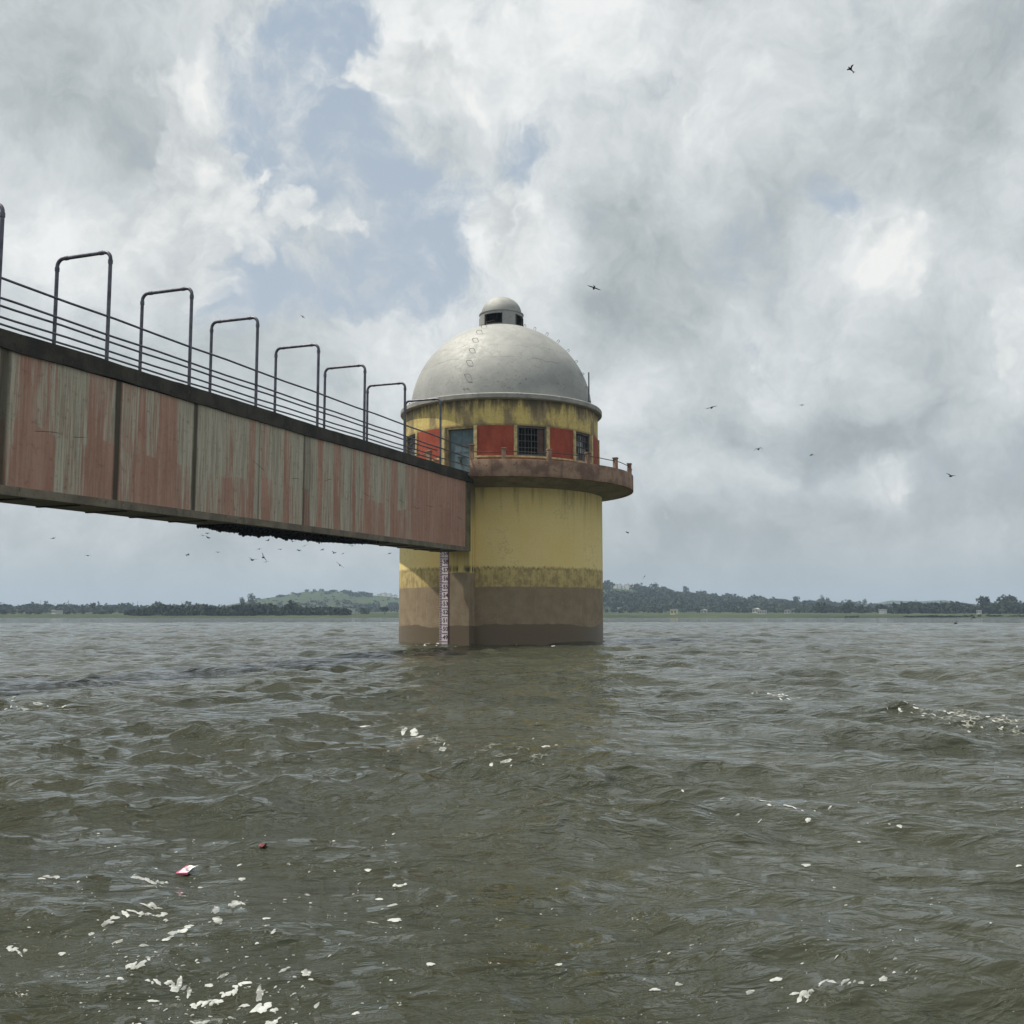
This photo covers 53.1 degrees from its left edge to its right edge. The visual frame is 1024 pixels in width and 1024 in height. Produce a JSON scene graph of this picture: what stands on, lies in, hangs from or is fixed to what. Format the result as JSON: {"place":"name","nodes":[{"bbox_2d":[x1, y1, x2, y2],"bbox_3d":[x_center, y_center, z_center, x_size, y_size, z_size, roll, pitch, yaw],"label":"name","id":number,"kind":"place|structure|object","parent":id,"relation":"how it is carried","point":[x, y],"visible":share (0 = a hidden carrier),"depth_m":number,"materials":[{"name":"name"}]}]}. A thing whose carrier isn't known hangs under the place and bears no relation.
{"place":"outdoors","nodes":[
{"label":"outdoors","id":0,"kind":"place"},
{"bbox_2d":[0,618,1023,1023],"bbox_3d":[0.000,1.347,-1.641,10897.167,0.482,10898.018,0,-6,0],"label":"water","id":1,"kind":"structure","parent":0,"point":[150,746],"depth_m":7.46,"materials":[{"name":"grey liquid"}]},
{"bbox_2d":[176,865,197,874],"bbox_3d":[-1.945,2.144,6.132,0.082,0.033,0.116,-9,4,21],"label":"wrapper","id":2,"kind":"object","parent":1,"relation":"on","point":[185,870],"visible":1,"depth_m":6.13,"materials":[{"name":"white plastic"}]},
{"bbox_2d":[0,643,1021,1023],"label":"foam","id":3,"kind":"object","parent":1,"relation":"on","point":[246,981],"visible":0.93,"depth_m":4.33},
{"bbox_2d":[399,297,632,645],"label":"intake tower","id":4,"kind":"structure","parent":1,"relation":"in","point":[521,415],"depth_m":50.78,"materials":[{"name":"paint"}]},
{"bbox_2d":[0,203,473,551],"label":"footbridge","id":5,"kind":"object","parent":4,"relation":"attached to","point":[83,432],"visible":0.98,"depth_m":29.54,"materials":[{"name":"weathered painted wood planks"},{"name":"concrete"},{"name":"galvanised steel"}]},
{"bbox_2d":[196,524,378,544],"bbox_3d":[-7.505,0.860,35.973,1.369,0.405,9.711,-2,-6,20],"label":"nest mass","id":6,"kind":"object","parent":5,"relation":"attached to","point":[250,531],"visible":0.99,"depth_m":34.32,"materials":[{"name":"black"}]},
{"bbox_2d":[407,434,414,455],"bbox_3d":[-5.161,-3.235,53.382,0.180,1.510,1.555,3,-6,-25],"label":"window","id":7,"kind":"structure","parent":4,"relation":"in","point":[409,444],"depth_m":53.56,"materials":[{"name":"grey glass"}]},
{"bbox_2d":[439,552,448,643],"bbox_3d":[-3.273,4.216,49.308,0.461,4.900,0.057,-2,-6,20],"label":"gauge board","id":8,"kind":"object","parent":4,"relation":"attached to","point":[443,597],"visible":0.99,"depth_m":49.30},
{"bbox_2d":[450,429,473,471],"bbox_3d":[-2.474,-2.871,50.857,1.330,2.470,0.166,-2,-6,22],"label":"door","id":9,"kind":"structure","parent":4,"relation":"in","point":[464,437],"depth_m":50.89,"materials":[{"name":"blue paint"}]},
{"bbox_2d":[517,426,545,456],"bbox_3d":[0.947,-3.495,50.741,1.502,1.510,0.169,2,-6,-17],"label":"window","id":10,"kind":"structure","parent":4,"relation":"in","point":[541,431],"depth_m":50.82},
{"bbox_2d":[576,431,588,461],"bbox_3d":[3.554,-3.309,52.630,0.177,1.510,1.502,-4,-7,35],"label":"window","id":11,"kind":"structure","parent":4,"relation":"in","point":[581,448],"depth_m":52.65,"materials":[{"name":"grey glass"}]},
{"bbox_2d":[0,588,1023,617],"bbox_3d":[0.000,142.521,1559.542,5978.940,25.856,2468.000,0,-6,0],"label":"bank","id":12,"kind":"structure","parent":0,"point":[304,597],"depth_m":420.96,"materials":[{"name":"green plant"}]},
{"bbox_2d":[51,610,62,613],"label":"house","id":13,"kind":"structure","parent":12,"relation":"on","point":[56,611],"depth_m":446.47,"materials":[{"name":"white concrete"}]},
{"bbox_2d":[0,600,398,613],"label":"treeline","id":14,"kind":"object","parent":12,"relation":"on","point":[35,608],"visible":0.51,"depth_m":609.82,"materials":[{"name":"green plant"}]},
{"bbox_2d":[123,600,369,615],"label":"shore wood","id":15,"kind":"object","parent":12,"relation":"on","point":[289,608],"visible":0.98,"depth_m":380.85,"materials":[{"name":"green plant"}]},
{"bbox_2d":[247,593,256,603],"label":"tree","id":16,"kind":"object","parent":12,"relation":"on","point":[250,597],"visible":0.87,"depth_m":696.57,"materials":[{"name":"green plant"}]},
{"bbox_2d":[255,588,398,611],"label":"hill scrub","id":17,"kind":"object","parent":12,"relation":"on","point":[350,593],"visible":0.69,"depth_m":894.86,"materials":[{"name":"green plant"}]},
{"bbox_2d":[649,583,657,588],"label":"tree","id":18,"kind":"object","parent":12,"relation":"on","point":[654,585],"visible":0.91,"depth_m":897.24,"materials":[{"name":"green plant"}]},
{"bbox_2d":[670,609,677,614],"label":"hut","id":19,"kind":"object","parent":12,"relation":"on","point":[673,611],"visible":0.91,"depth_m":416.85,"materials":[{"name":"white concrete"}]},
{"bbox_2d":[757,610,766,613],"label":"house","id":20,"kind":"structure","parent":12,"relation":"on","point":[761,611],"depth_m":437.20,"materials":[{"name":"white concrete"}]},
{"bbox_2d":[603,580,991,612],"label":"hillside wood","id":21,"kind":"object","parent":12,"relation":"on","point":[665,599],"visible":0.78,"depth_m":696.21,"materials":[{"name":"green plant"}]},
{"bbox_2d":[878,609,886,613],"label":"house","id":22,"kind":"structure","parent":12,"relation":"on","point":[882,611],"depth_m":451.98,"materials":[{"name":"white concrete"}]},
{"bbox_2d":[810,598,1023,613],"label":"plain wood","id":23,"kind":"object","parent":12,"relation":"on","point":[1000,607],"visible":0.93,"depth_m":475.33,"materials":[{"name":"green plant"}]},
{"bbox_2d":[845,614,1023,616],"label":"marsh reeds","id":24,"kind":"object","parent":12,"relation":"on","point":[971,615],"visible":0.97,"depth_m":350.75,"materials":[{"name":"green plant"}]},
{"bbox_2d":[976,595,989,605],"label":"tree","id":25,"kind":"object","parent":12,"relation":"on","point":[983,601],"visible":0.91,"depth_m":517.32,"materials":[{"name":"green plant"}]},
{"bbox_2d":[995,594,1017,602],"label":"tree","id":26,"kind":"object","parent":12,"relation":"on","point":[1009,597],"visible":0.5,"depth_m":518.57,"materials":[{"name":"green plant"}]},
{"bbox_2d":[0,0,1023,606],"label":"sky","id":27,"kind":"structure","parent":0,"point":[765,227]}
]}

